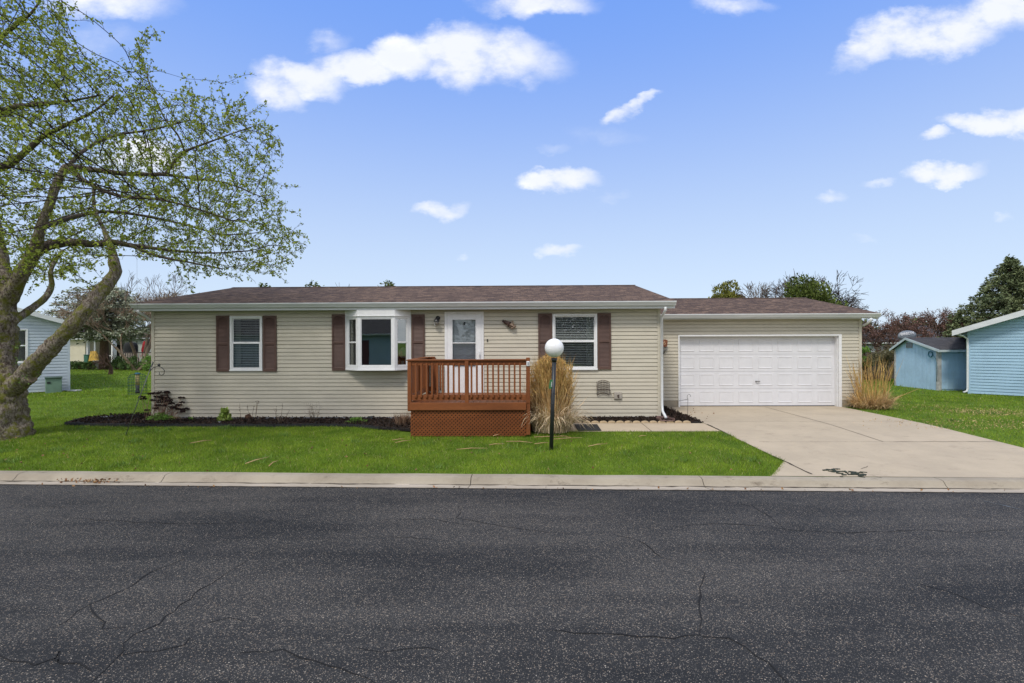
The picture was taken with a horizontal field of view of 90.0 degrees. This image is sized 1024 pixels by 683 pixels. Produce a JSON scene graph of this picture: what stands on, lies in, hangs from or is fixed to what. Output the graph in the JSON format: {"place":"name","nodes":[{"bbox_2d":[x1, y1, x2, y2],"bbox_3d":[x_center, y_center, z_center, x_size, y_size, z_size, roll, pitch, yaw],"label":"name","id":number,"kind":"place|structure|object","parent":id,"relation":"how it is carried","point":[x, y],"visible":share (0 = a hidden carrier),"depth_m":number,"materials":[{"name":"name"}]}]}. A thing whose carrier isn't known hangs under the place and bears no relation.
{"place":"outdoors","nodes":[
{"label":"outdoors","id":0,"kind":"place"},
{"bbox_2d":[70,322,133,362],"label":"cream house","id":1,"kind":"structure","parent":0,"point":[80,350],"depth_m":47.06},
{"bbox_2d":[125,329,150,360],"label":"sage house","id":2,"kind":"structure","parent":0,"point":[139,342],"depth_m":49.45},
{"bbox_2d":[0,484,1023,682],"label":"road","id":3,"kind":"structure","parent":0,"point":[331,580],"depth_m":4.72,"materials":[{"name":"grey asphalt"}]},
{"bbox_2d":[4,408,1004,491],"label":"leaf litter","id":4,"kind":"object","parent":3,"relation":"on","point":[95,481],"visible":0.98,"depth_m":8.37,"materials":[{"name":"brown plant"}]},
{"bbox_2d":[10,481,999,492],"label":"gutter dirt","id":5,"kind":"structure","parent":3,"relation":"on","point":[551,485],"depth_m":7.93,"materials":[{"name":"brown soil"}]},
{"bbox_2d":[0,502,1020,682],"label":"road cracks","id":6,"kind":"object","parent":3,"relation":"on","point":[93,612],"visible":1,"depth_m":3.95,"materials":[{"name":"black asphalt"}]},
{"bbox_2d":[0,471,1023,492],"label":"kerb","id":7,"kind":"structure","parent":3,"relation":"on","point":[681,482],"depth_m":8.19,"materials":[{"name":"concrete"}]},
{"bbox_2d":[0,366,1023,477],"bbox_3d":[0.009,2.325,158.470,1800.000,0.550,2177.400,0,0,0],"label":"ground","id":8,"kind":"structure","parent":0,"point":[407,433],"depth_m":10.42,"materials":[{"name":"green plant"}]},
{"bbox_2d":[17,307,69,391],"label":"pale blue neighbour house","id":9,"kind":"structure","parent":8,"relation":"on","point":[36,330],"depth_m":21.39,"materials":[{"name":"plastic"}]},
{"bbox_2d":[17,329,27,362],"bbox_3d":[-20.447,0.190,20.962,0.970,1.415,0.595,0,0,-43],"label":"window","id":10,"kind":"structure","parent":9,"relation":"in","point":[23,336],"depth_m":21.05,"materials":[{"name":"white plastic"}]},
{"bbox_2d":[45,376,62,392],"bbox_3d":[-19.081,1.809,21.324,0.550,0.674,0.560,0,0,-43],"label":"utility cabinet","id":11,"kind":"object","parent":8,"relation":"on","point":[53,384],"visible":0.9,"depth_m":21.14,"materials":[{"name":"green metal"}]},
{"bbox_2d":[72,360,83,369],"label":"hedge shrub","id":12,"kind":"object","parent":8,"relation":"on","point":[77,365],"visible":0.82,"depth_m":39.99,"materials":[{"name":"green plant"}]},
{"bbox_2d":[84,354,89,361],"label":"green bin","id":13,"kind":"object","parent":8,"relation":"on","point":[86,357],"visible":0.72,"depth_m":46.46,"materials":[{"name":"green plastic"}]},
{"bbox_2d":[81,360,96,369],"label":"hedge shrub","id":14,"kind":"object","parent":8,"relation":"on","point":[87,365],"visible":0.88,"depth_m":39.13,"materials":[{"name":"green plant"}]},
{"bbox_2d":[34,282,150,369],"bbox_3d":[-32.005,-1.258,39.159,8.427,7.072,7.850,0,0,-24],"label":"tree","id":15,"kind":"object","parent":8,"relation":"on","point":[117,326],"visible":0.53,"depth_m":38.76,"materials":[{"name":"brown plant"}]},
{"bbox_2d":[89,351,98,360],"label":"folded yellow canopy","id":16,"kind":"object","parent":8,"relation":"on","point":[92,358],"visible":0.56,"depth_m":46.44,"materials":[{"name":"fabric"}]},
{"bbox_2d":[88,347,99,368],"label":"garden urn","id":17,"kind":"object","parent":8,"relation":"on","point":[94,357],"visible":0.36,"depth_m":40.89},
{"bbox_2d":[91,352,116,374],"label":"dwarf bare tree","id":18,"kind":"object","parent":8,"relation":"on","point":[110,370],"visible":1,"depth_m":33.07,"materials":[{"name":"brown plant"}]},
{"bbox_2d":[110,356,123,368],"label":"hedge shrub","id":19,"kind":"object","parent":8,"relation":"on","point":[114,362],"visible":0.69,"depth_m":39.89,"materials":[{"name":"green plant"}]},
{"bbox_2d":[49,285,186,370],"bbox_3d":[-27.944,-0.969,38.770,10.561,6.539,9.676,0,0,0],"label":"brown bare tree","id":20,"kind":"object","parent":8,"relation":"on","point":[148,348],"visible":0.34,"depth_m":37.76,"materials":[{"name":"beige plant"}]},
{"bbox_2d":[117,357,129,369],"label":"hedge shrub","id":21,"kind":"object","parent":8,"relation":"on","point":[123,366],"visible":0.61,"depth_m":38.82,"materials":[{"name":"green plant"}]},
{"bbox_2d":[124,355,140,368],"bbox_3d":[-28.132,1.644,37.981,0.916,1.299,1.118,0,0,0],"label":"hedge shrub","id":22,"kind":"object","parent":8,"relation":"on","point":[132,359],"visible":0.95,"depth_m":37.93,"materials":[{"name":"green plant"}]},
{"bbox_2d":[118,352,150,365],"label":"back deck","id":23,"kind":"structure","parent":8,"relation":"on","point":[136,353],"depth_m":45.70,"materials":[{"name":"white wood"}]},
{"bbox_2d":[123,342,137,362],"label":"covered grill","id":24,"kind":"object","parent":23,"relation":"on","point":[126,347],"visible":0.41,"depth_m":46.32,"materials":[{"name":"black fabric"}]},
{"bbox_2d":[125,362,164,435],"bbox_3d":[-8.361,1.326,11.686,0.808,1.727,0.095,0,0,-15],"label":"shepherd hook","id":25,"kind":"object","parent":8,"relation":"on","point":[142,390],"visible":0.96,"depth_m":11.68,"materials":[{"name":"grey metal"}]},
{"bbox_2d":[140,353,150,370],"bbox_3d":[-26.636,1.587,37.577,1.427,1.420,1.221,0,0,0],"label":"hedge shrub","id":26,"kind":"object","parent":8,"relation":"on","point":[147,366],"visible":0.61,"depth_m":37.41,"materials":[{"name":"green plant"}]},
{"bbox_2d":[0,0,309,440],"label":"mossy maple tree","id":27,"kind":"object","parent":8,"relation":"on","point":[16,380],"visible":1,"depth_m":11.21,"materials":[{"name":"green plant"}]},
{"bbox_2d":[128,365,146,394],"bbox_3d":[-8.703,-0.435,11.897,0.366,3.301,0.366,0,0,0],"label":"bird feeder","id":28,"kind":"object","parent":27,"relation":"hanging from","point":[137,379],"visible":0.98,"depth_m":11.83,"materials":[{"name":"green metal"}]},
{"bbox_2d":[116,271,199,361],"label":"tall bare tree","id":29,"kind":"object","parent":8,"relation":"on","point":[146,342],"visible":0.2,"depth_m":46.47,"materials":[{"name":"brown plant"}]},
{"bbox_2d":[64,416,379,428],"bbox_3d":[-7.384,2.055,12.627,8.557,0.075,1.170,0,0,12],"label":"bed edging","id":30,"kind":"object","parent":8,"relation":"on","point":[219,425],"visible":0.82,"depth_m":12.53,"materials":[{"name":"black rubber"}]},
{"bbox_2d":[258,282,270,286],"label":"evergreen tree","id":31,"kind":"object","parent":8,"relation":"on","point":[262,285],"visible":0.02,"depth_m":36.01,"materials":[{"name":"green plant"}]},
{"bbox_2d":[304,280,323,286],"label":"evergreen tree","id":32,"kind":"object","parent":8,"relation":"on","point":[310,285],"visible":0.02,"depth_m":35.85,"materials":[{"name":"green plant"}]},
{"bbox_2d":[68,406,702,430],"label":"bark mulch","id":33,"kind":"object","parent":8,"relation":"on","point":[668,411],"visible":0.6,"depth_m":13.03,"materials":[{"name":"brown wood"}]},
{"bbox_2d":[137,391,189,419],"bbox_3d":[-9.176,1.688,13.500,1.283,0.802,0.606,0,0,0],"label":"sedum plant","id":34,"kind":"object","parent":33,"relation":"on","point":[163,399],"visible":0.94,"depth_m":13.43,"materials":[{"name":"brown plant"}]},
{"bbox_2d":[217,406,232,420],"bbox_3d":[-7.351,1.866,13.100,0.365,0.394,0.369,0,0,-40],"label":"green shrub","id":35,"kind":"object","parent":33,"relation":"on","point":[224,414],"visible":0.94,"depth_m":13.05,"materials":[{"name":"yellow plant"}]},
{"bbox_2d":[239,400,263,420],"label":"dry stalks","id":36,"kind":"object","parent":33,"relation":"on","point":[252,413],"visible":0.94,"depth_m":13.14,"materials":[{"name":"brown plant"}]},
{"bbox_2d":[274,404,287,421],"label":"dry stalks","id":37,"kind":"object","parent":33,"relation":"on","point":[281,415],"visible":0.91,"depth_m":12.75,"materials":[{"name":"brown plant"}]},
{"bbox_2d":[305,401,321,420],"bbox_3d":[-5.080,1.783,13.103,0.530,0.547,0.305,0,0,0],"label":"bare twiggy shrub","id":38,"kind":"object","parent":33,"relation":"on","point":[309,412],"visible":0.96,"depth_m":13.10,"materials":[{"name":"brown plant"}]},
{"bbox_2d":[345,417,366,422],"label":"green groundcover","id":39,"kind":"object","parent":33,"relation":"on","point":[357,418],"visible":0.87,"depth_m":12.87,"materials":[{"name":"green plant"}]},
{"bbox_2d":[394,412,410,424],"bbox_3d":[-2.678,1.875,12.522,0.486,0.330,0.503,0,0,-43],"label":"dry stubble clump","id":40,"kind":"object","parent":33,"relation":"on","point":[404,419],"visible":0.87,"depth_m":12.45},
{"bbox_2d":[377,279,394,285],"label":"evergreen tree","id":41,"kind":"object","parent":8,"relation":"on","point":[389,284],"visible":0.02,"depth_m":35.90,"materials":[{"name":"green plant"}]},
{"bbox_2d":[129,285,676,417],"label":"ranch house","id":42,"kind":"structure","parent":8,"relation":"on","point":[296,351],"depth_m":13.58,"materials":[{"name":"beige plastic"}]},
{"bbox_2d":[229,316,262,370],"bbox_3d":[-7.055,0.056,13.871,0.887,1.459,0.595,0,0,1],"label":"window","id":43,"kind":"structure","parent":42,"relation":"in","point":[246,332],"depth_m":13.68,"materials":[{"name":"white plastic"}]},
{"bbox_2d":[345,309,410,370],"bbox_3d":[-3.531,-0.033,14.033,1.754,1.584,1.665,0,0,1],"label":"bay window","id":44,"kind":"structure","parent":42,"relation":"in","point":[374,339],"depth_m":13.55,"materials":[{"name":"white plastic"}]},
{"bbox_2d":[399,347,405,357],"bbox_3d":[-2.944,0.309,13.905,0.260,0.299,0.040,0,0,1],"label":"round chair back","id":45,"kind":"object","parent":42,"relation":"in","point":[402,352],"visible":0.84,"depth_m":13.88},
{"bbox_2d":[447,314,480,391],"bbox_3d":[-1.259,0.303,13.479,0.898,2.058,0.097,0,0,1],"label":"storm door","id":46,"kind":"structure","parent":42,"relation":"in","point":[450,317],"depth_m":13.49,"materials":[{"name":"white plastic"}]},
{"bbox_2d":[453,320,475,366],"bbox_3d":[-1.256,0.305,13.599,0.898,2.062,0.049,0,0,1],"label":"door","id":47,"kind":"structure","parent":42,"relation":"in","point":[462,333],"depth_m":13.58,"materials":[{"name":"paint"}]},
{"bbox_2d":[502,320,515,328],"bbox_3d":[-0.079,-0.445,13.435,0.356,0.257,0.159,0,0,23],"label":"wall ornament","id":48,"kind":"object","parent":42,"relation":"attached to","point":[509,324],"depth_m":13.38,"materials":[{"name":"metal"}]},
{"bbox_2d":[552,314,597,369],"bbox_3d":[1.653,0.014,13.710,1.190,1.475,0.595,0,0,1],"label":"window","id":49,"kind":"structure","parent":42,"relation":"in","point":[577,333],"depth_m":13.52,"materials":[{"name":"glass"}]},
{"bbox_2d":[597,380,610,394],"bbox_3d":[2.398,1.209,13.347,0.362,0.411,0.135,0,0,1],"label":"hose hanger","id":50,"kind":"object","parent":42,"relation":"attached to","point":[604,387],"visible":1,"depth_m":13.40,"materials":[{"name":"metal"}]},
{"bbox_2d":[406,357,529,435],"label":"front porch deck","id":51,"kind":"structure","parent":8,"relation":"on","point":[434,413],"depth_m":11.27,"materials":[{"name":"brown wood"}]},
{"bbox_2d":[545,339,563,449],"bbox_3d":[0.837,1.115,10.096,0.372,2.348,0.372,0,0,0],"label":"lamp post","id":52,"kind":"object","parent":8,"relation":"on","point":[554,347],"visible":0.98,"depth_m":10.06,"materials":[{"name":"black metal"}]},
{"bbox_2d":[521,353,594,433],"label":"dry ornamental grass","id":53,"kind":"object","parent":8,"relation":"on","point":[564,419],"depth_m":11.52,"materials":[{"name":"beige plant"}]},
{"bbox_2d":[582,418,701,422],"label":"corner bed soil","id":54,"kind":"structure","parent":8,"relation":"on","point":[657,422],"depth_m":12.82,"materials":[{"name":"brown soil"}]},
{"bbox_2d":[656,416,674,420],"bbox_3d":[3.854,1.955,12.900,0.354,0.109,0.462,0,0,1],"label":"splash block","id":55,"kind":"object","parent":54,"relation":"on","point":[662,417],"depth_m":12.86,"materials":[{"name":"concrete"}]},
{"bbox_2d":[567,423,718,431],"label":"walkway","id":56,"kind":"structure","parent":8,"relation":"on","point":[652,426],"depth_m":12.24,"materials":[{"name":"concrete"}]},
{"bbox_2d":[530,383,569,430],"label":"porch steps","id":57,"kind":"structure","parent":56,"relation":"on","point":[531,429],"depth_m":11.90,"materials":[{"name":"brown wood"}]},
{"bbox_2d":[574,424,600,430],"bbox_3d":[1.792,2.036,12.146,0.554,0.038,0.727,0,0,1],"label":"door mat","id":58,"kind":"object","parent":56,"relation":"on","point":[590,427],"depth_m":12.10,"materials":[{"name":"black rubber"}]},
{"bbox_2d":[708,280,740,297],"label":"arborvitae tree","id":59,"kind":"object","parent":8,"relation":"on","point":[726,293],"visible":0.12,"depth_m":29.58,"materials":[{"name":"green plant"}]},
{"bbox_2d":[661,298,881,406],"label":"attached garage","id":60,"kind":"structure","parent":8,"relation":"on","point":[761,351],"depth_m":15.88,"materials":[{"name":"beige plastic"}]},
{"bbox_2d":[663,339,667,353],"bbox_3d":[4.684,0.165,15.746,0.212,0.453,0.075,0,0,1],"label":"number plaque","id":61,"kind":"object","parent":60,"relation":"attached to","point":[665,341],"visible":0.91,"depth_m":15.76,"materials":[{"name":"metal"}]},
{"bbox_2d":[680,337,834,405],"bbox_3d":[7.564,0.939,15.899,4.830,2.153,0.105,0,0,1],"label":"garage door","id":62,"kind":"structure","parent":60,"relation":"in","point":[715,371],"depth_m":15.90,"materials":[{"name":"white metal"}]},
{"bbox_2d":[712,268,874,343],"bbox_3d":[17.250,-1.254,33.846,10.584,6.737,7.904,0,0,0],"label":"bare tree","id":63,"kind":"object","parent":8,"relation":"on","point":[761,294],"visible":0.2,"depth_m":32.30,"materials":[{"name":"brown plant"}]},
{"bbox_2d":[782,273,848,305],"bbox_3d":[15.983,-0.822,27.947,4.632,5.870,4.303,0,0,40],"label":"juniper tree","id":64,"kind":"object","parent":8,"relation":"on","point":[810,289],"visible":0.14,"depth_m":27.50,"materials":[{"name":"green plant"}]},
{"bbox_2d":[746,270,888,350],"bbox_3d":[21.072,-1.116,35.182,13.225,8.433,13.181,0,0,0],"label":"bare tree","id":65,"kind":"object","parent":8,"relation":"on","point":[853,302],"visible":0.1,"depth_m":33.69,"materials":[{"name":"brown plant"}]},
{"bbox_2d":[862,346,872,379],"bbox_3d":[18.023,1.155,26.322,0.984,1.887,0.830,0,0,0],"label":"green shrub","id":66,"kind":"object","parent":8,"relation":"on","point":[865,349],"visible":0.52,"depth_m":26.20,"materials":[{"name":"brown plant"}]},
{"bbox_2d":[862,343,893,380],"bbox_3d":[18.466,1.078,25.424,2.600,1.974,2.306,0,0,0],"label":"tangled shrub","id":67,"kind":"object","parent":8,"relation":"on","point":[889,356],"visible":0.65,"depth_m":25.38,"materials":[{"name":"brown plant"}]},
{"bbox_2d":[862,352,893,378],"bbox_3d":[19.289,1.246,27.060,2.540,1.455,0.120,0,0,0],"label":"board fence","id":68,"kind":"object","parent":8,"relation":"on","point":[872,369],"visible":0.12,"depth_m":27.00,"materials":[{"name":"wood"}]},
{"bbox_2d":[862,309,944,351],"bbox_3d":[21.875,0.183,29.335,6.402,4.288,5.398,0,0,37],"label":"reddish budding tree","id":69,"kind":"object","parent":8,"relation":"on","point":[891,329],"visible":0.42,"depth_m":29.27,"materials":[{"name":"brown plant"}]},
{"bbox_2d":[898,330,921,339],"bbox_3d":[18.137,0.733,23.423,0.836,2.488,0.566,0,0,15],"label":"tank","id":70,"kind":"object","parent":8,"relation":"on","point":[904,334],"visible":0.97,"depth_m":23.49,"materials":[{"name":"grey metal"}]},
{"bbox_2d":[874,307,974,351],"bbox_3d":[28.900,-0.077,35.773,4.779,4.650,7.184,0,0,-18],"label":"reddish budding tree","id":71,"kind":"object","parent":8,"relation":"on","point":[939,326],"visible":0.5,"depth_m":35.27,"materials":[{"name":"brown plant"}]},
{"bbox_2d":[889,337,965,390],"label":"blue garden shed","id":72,"kind":"structure","parent":8,"relation":"on","point":[919,368],"depth_m":21.32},
{"bbox_2d":[863,403,1023,430],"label":"dry grass patches","id":73,"kind":"object","parent":8,"relation":"on","point":[990,409],"visible":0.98,"depth_m":13.36,"materials":[{"name":"beige plant"}]},
{"bbox_2d":[939,311,955,336],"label":"spruce tree","id":74,"kind":"object","parent":8,"relation":"on","point":[949,315],"visible":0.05,"depth_m":34.09,"materials":[{"name":"green plant"}]},
{"bbox_2d":[942,309,972,336],"bbox_3d":[28.147,-0.021,31.817,3.226,4.116,3.130,0,0,0],"label":"spruce tree","id":75,"kind":"object","parent":8,"relation":"on","point":[963,321],"visible":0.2,"depth_m":32.00,"materials":[{"name":"green plant"}]},
{"bbox_2d":[949,254,1023,336],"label":"spruce tree","id":76,"kind":"object","parent":8,"relation":"on","point":[1008,284],"visible":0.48,"depth_m":30.76,"materials":[{"name":"green plant"}]},
{"bbox_2d":[952,310,1023,395],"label":"blue neighbour house","id":77,"kind":"structure","parent":8,"relation":"on","point":[994,356],"depth_m":18.87,"materials":[{"name":"blue plastic"}]},
{"bbox_2d":[0,0,1023,328],"label":"sky","id":78,"kind":"structure","parent":0,"point":[667,148],"materials":[{"name":"blue"}]},
{"bbox_2d":[669,406,1023,477],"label":"driveway","id":79,"kind":"structure","parent":0,"point":[808,440],"depth_m":10.41,"materials":[{"name":"concrete"}]},
{"bbox_2d":[822,468,866,476],"bbox_3d":[5.514,2.153,8.407,0.654,0.024,0.500,0,0,0],"label":"dark debris","id":80,"kind":"object","parent":79,"relation":"on","point":[852,472],"visible":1,"depth_m":8.41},
{"bbox_2d":[839,353,919,409],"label":"dry ornamental grass","id":81,"kind":"object","parent":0,"point":[866,402],"depth_m":15.19,"materials":[{"name":"beige plant"}]},
{"bbox_2d":[862,329,900,351],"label":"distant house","id":82,"kind":"structure","parent":0,"point":[870,347],"depth_m":43.99,"materials":[{"name":"grey"}]},
{"bbox_2d":[902,325,943,336],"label":"tree","id":83,"kind":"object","parent":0,"point":[929,329],"depth_m":51.96,"materials":[{"name":"brown plant"}]}
]}

